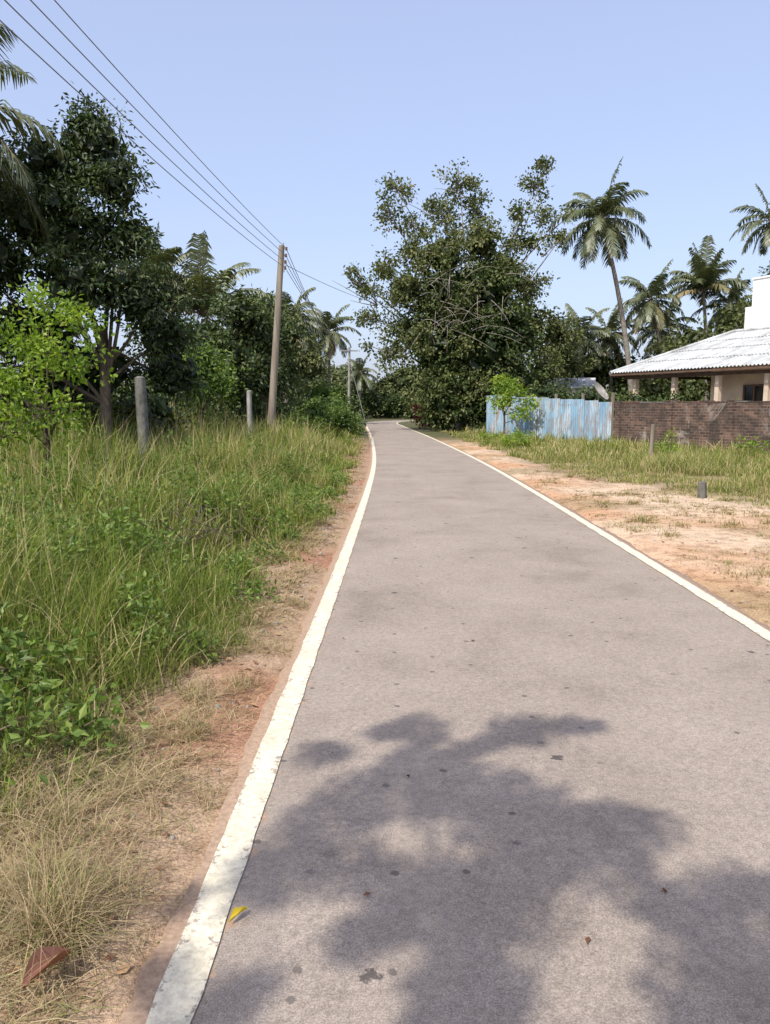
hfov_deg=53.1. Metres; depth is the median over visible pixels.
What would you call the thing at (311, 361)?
jak tree
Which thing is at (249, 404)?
concrete fence post
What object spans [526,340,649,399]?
jungle tree
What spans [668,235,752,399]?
coconut palm
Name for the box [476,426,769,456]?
roadside shrub
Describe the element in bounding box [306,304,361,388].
coconut palm
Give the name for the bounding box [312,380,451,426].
thicket
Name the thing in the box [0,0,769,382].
sky
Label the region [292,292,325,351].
coconut palm
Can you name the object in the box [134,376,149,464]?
concrete fence post
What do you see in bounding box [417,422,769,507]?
field grass
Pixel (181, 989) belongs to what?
road markings
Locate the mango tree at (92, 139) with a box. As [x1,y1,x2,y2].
[0,81,218,453]
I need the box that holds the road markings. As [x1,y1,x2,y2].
[145,421,769,1023]
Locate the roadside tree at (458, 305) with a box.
[333,154,585,430]
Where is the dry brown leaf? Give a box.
[21,946,71,989]
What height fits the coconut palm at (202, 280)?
8.895 m
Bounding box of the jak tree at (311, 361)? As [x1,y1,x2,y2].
[253,334,335,389]
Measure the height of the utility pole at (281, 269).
7.662 m
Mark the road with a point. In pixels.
(572, 740)
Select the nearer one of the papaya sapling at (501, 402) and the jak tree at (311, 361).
the papaya sapling at (501, 402)
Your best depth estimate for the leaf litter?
3.39 m
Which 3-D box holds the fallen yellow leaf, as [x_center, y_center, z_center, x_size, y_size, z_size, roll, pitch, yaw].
[-0.461,1.257,2.419,0.021,0.026,0.080,5,9,33]
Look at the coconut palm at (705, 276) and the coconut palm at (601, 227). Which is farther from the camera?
the coconut palm at (705, 276)
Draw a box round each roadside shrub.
[263,380,367,434]
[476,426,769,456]
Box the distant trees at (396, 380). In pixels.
[12,354,710,417]
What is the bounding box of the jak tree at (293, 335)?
[221,283,318,420]
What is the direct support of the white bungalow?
on the ground at (748, 593)
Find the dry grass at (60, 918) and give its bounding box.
[0,438,769,1023]
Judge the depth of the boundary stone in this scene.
13.73 m
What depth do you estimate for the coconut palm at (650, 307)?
62.25 m
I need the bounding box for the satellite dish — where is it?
[594,382,608,401]
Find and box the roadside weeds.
[0,424,352,809]
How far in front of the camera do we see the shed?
59.79 m
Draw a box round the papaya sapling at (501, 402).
[485,373,541,433]
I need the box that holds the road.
[116,420,769,1023]
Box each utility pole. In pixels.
[267,243,287,430]
[340,347,366,425]
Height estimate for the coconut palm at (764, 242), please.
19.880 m
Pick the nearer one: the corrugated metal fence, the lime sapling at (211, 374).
the lime sapling at (211, 374)
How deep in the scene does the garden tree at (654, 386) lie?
58.13 m
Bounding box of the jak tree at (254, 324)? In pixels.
[125,278,304,430]
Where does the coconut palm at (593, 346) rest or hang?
on the ground at (748, 593)
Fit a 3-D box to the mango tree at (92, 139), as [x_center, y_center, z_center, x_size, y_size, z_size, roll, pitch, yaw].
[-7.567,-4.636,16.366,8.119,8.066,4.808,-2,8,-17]
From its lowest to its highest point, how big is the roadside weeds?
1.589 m
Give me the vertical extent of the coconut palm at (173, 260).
9.416 m
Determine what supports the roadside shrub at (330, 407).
on the ground at (748, 593)
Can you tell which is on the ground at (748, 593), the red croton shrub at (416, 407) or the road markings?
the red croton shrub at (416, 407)
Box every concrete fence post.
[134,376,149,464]
[247,390,252,434]
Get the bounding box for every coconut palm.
[0,23,67,255]
[95,221,201,298]
[132,230,273,326]
[255,287,327,409]
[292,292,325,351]
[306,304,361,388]
[337,352,378,417]
[545,303,615,377]
[547,158,651,394]
[585,298,646,423]
[616,259,691,352]
[622,299,697,401]
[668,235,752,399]
[686,267,752,335]
[729,183,769,255]
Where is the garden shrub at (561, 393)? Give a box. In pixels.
[520,378,739,416]
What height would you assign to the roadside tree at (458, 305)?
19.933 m
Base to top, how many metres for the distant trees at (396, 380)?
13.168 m
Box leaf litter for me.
[0,469,769,1023]
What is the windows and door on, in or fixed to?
in the white bungalow
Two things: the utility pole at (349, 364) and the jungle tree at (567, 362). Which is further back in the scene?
the utility pole at (349, 364)
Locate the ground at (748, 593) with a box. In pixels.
[0,409,769,1023]
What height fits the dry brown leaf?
0.056 m
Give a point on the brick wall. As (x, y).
(724, 422)
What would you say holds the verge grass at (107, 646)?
on the ground at (748, 593)
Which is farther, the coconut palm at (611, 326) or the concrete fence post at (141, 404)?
the coconut palm at (611, 326)
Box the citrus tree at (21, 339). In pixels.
[0,273,130,489]
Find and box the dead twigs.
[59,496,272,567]
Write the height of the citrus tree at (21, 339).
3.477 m
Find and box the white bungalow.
[609,275,769,433]
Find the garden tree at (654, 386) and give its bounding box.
[639,261,769,400]
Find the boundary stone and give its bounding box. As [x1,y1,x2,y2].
[697,481,706,498]
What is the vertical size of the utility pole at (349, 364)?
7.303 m
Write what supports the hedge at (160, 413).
on the ground at (748, 593)
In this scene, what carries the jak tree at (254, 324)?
on the ground at (748, 593)
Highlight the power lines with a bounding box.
[0,0,413,350]
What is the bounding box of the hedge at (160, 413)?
[0,345,317,448]
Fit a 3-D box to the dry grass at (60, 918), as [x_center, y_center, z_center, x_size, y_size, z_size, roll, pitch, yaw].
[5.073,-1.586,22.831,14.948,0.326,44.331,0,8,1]
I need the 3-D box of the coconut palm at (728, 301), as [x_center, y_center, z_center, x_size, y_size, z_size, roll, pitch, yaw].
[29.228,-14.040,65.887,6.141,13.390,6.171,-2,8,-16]
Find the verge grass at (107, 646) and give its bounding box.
[0,393,364,847]
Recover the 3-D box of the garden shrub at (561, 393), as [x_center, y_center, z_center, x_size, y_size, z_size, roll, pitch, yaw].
[11.377,-5.604,38.643,5.418,2.784,16.180,-3,8,-21]
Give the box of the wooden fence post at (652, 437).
[649,424,655,456]
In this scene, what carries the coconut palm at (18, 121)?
on the ground at (748, 593)
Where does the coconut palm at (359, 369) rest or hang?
on the ground at (748, 593)
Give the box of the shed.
[548,378,595,395]
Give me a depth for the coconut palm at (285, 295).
44.73 m
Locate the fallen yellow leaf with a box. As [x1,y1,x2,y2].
[229,906,246,922]
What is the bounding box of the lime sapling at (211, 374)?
[163,335,250,436]
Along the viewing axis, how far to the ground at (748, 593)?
4.37 m
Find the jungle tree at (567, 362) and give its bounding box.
[506,275,600,391]
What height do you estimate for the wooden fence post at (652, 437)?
1.305 m
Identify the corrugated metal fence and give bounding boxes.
[486,393,614,441]
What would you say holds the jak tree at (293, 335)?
on the ground at (748, 593)
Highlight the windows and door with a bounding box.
[742,384,763,400]
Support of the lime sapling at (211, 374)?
on the ground at (748, 593)
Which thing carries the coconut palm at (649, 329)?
on the ground at (748, 593)
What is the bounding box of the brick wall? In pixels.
[614,400,769,455]
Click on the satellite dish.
(600, 390)
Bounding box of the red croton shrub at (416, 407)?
[407,403,438,428]

